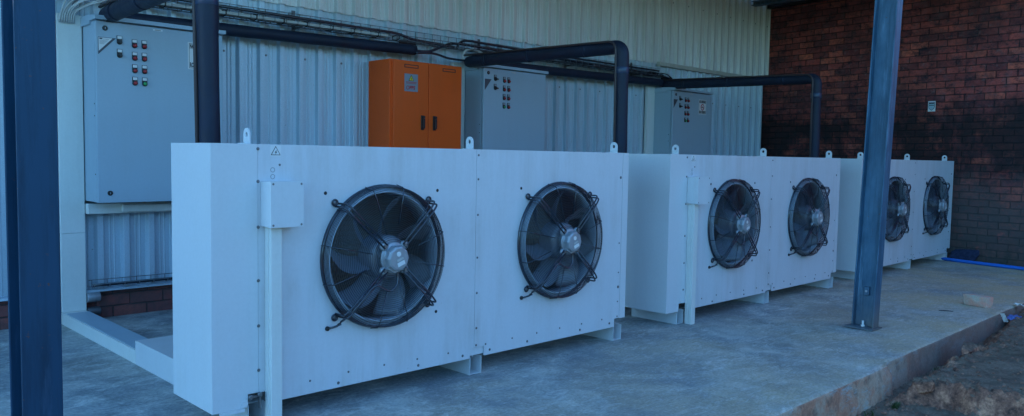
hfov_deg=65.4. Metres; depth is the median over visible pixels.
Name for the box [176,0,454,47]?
cable
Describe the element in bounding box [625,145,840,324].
cooling unit
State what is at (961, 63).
brick wall
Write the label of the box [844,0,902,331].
steel column
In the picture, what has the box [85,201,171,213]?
cable trunking
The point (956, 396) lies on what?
ground
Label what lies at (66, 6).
cable
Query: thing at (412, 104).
orange cabinet
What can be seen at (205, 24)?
insulated pipe
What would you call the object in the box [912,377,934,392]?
rock
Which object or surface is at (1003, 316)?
plastic shard
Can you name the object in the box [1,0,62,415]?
steel column
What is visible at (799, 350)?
pavement
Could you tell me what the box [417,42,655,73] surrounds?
cable
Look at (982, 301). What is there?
stone
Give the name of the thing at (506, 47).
cable
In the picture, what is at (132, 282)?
cable
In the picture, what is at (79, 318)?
white trunking
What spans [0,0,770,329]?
metal wall
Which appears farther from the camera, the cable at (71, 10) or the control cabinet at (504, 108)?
the control cabinet at (504, 108)
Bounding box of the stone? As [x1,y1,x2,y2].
[963,294,993,307]
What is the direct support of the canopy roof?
attached to the brick wall at (961, 63)
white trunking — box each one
[55,13,147,363]
[450,62,464,148]
[643,86,654,153]
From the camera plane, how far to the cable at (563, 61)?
8.77 m
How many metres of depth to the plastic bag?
6.53 m
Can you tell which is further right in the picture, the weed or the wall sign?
the wall sign
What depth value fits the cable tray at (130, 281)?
5.72 m
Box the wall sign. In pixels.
[928,101,935,111]
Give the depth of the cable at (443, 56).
7.46 m
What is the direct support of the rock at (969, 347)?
on the ground
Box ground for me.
[856,309,1023,415]
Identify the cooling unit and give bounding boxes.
[171,128,628,415]
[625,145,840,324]
[831,152,953,278]
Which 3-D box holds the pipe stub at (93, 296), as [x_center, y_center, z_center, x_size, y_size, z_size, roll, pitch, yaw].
[-2.930,0.623,5.586,0.085,0.068,0.068,-3,5,-44]
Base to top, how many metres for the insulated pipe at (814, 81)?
2.165 m
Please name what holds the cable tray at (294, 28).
attached to the metal wall at (290, 94)
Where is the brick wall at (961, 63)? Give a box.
[761,0,1023,266]
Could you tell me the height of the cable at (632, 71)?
0.089 m
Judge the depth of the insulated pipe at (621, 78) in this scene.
6.66 m
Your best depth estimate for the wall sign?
10.13 m
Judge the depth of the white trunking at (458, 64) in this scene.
7.83 m
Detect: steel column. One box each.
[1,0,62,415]
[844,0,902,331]
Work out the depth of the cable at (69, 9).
5.71 m
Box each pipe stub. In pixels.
[86,292,100,301]
[87,306,100,314]
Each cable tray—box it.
[89,273,171,288]
[105,0,666,77]
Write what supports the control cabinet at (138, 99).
attached to the metal wall at (290, 94)
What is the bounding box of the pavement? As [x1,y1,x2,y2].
[0,258,1023,415]
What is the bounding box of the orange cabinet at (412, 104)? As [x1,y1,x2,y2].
[368,59,461,148]
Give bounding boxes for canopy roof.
[751,0,803,6]
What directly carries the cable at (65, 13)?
in the cable tray at (294, 28)
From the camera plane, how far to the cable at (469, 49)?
7.73 m
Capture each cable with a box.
[58,0,388,36]
[61,0,189,21]
[63,0,386,37]
[65,0,385,37]
[68,0,384,37]
[70,0,325,29]
[72,0,388,35]
[93,277,171,286]
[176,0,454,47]
[415,52,464,61]
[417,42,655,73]
[456,40,659,71]
[462,48,482,62]
[477,49,662,76]
[592,64,669,78]
[642,73,671,78]
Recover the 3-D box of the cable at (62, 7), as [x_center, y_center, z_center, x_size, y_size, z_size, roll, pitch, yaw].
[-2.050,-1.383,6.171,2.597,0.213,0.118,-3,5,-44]
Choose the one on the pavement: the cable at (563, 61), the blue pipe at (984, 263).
the blue pipe at (984, 263)
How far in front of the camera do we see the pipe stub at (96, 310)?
5.58 m
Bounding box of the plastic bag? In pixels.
[1007,314,1021,319]
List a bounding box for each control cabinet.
[80,14,225,202]
[464,65,548,150]
[653,87,713,154]
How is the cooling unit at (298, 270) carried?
on the pavement
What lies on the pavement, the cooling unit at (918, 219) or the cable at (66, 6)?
the cooling unit at (918, 219)
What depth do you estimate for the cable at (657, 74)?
9.89 m
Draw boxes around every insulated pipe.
[98,0,417,142]
[463,40,663,152]
[662,73,821,157]
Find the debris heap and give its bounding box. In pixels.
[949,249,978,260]
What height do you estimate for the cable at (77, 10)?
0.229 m
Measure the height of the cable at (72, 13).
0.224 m
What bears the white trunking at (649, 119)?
attached to the metal wall at (290, 94)
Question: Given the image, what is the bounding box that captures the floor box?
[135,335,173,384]
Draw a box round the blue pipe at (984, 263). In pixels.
[941,257,1023,269]
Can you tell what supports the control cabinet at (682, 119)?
attached to the metal wall at (290, 94)
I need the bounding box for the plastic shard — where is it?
[1000,313,1007,321]
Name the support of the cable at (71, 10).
in the cable tray at (294, 28)
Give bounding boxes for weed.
[889,401,899,408]

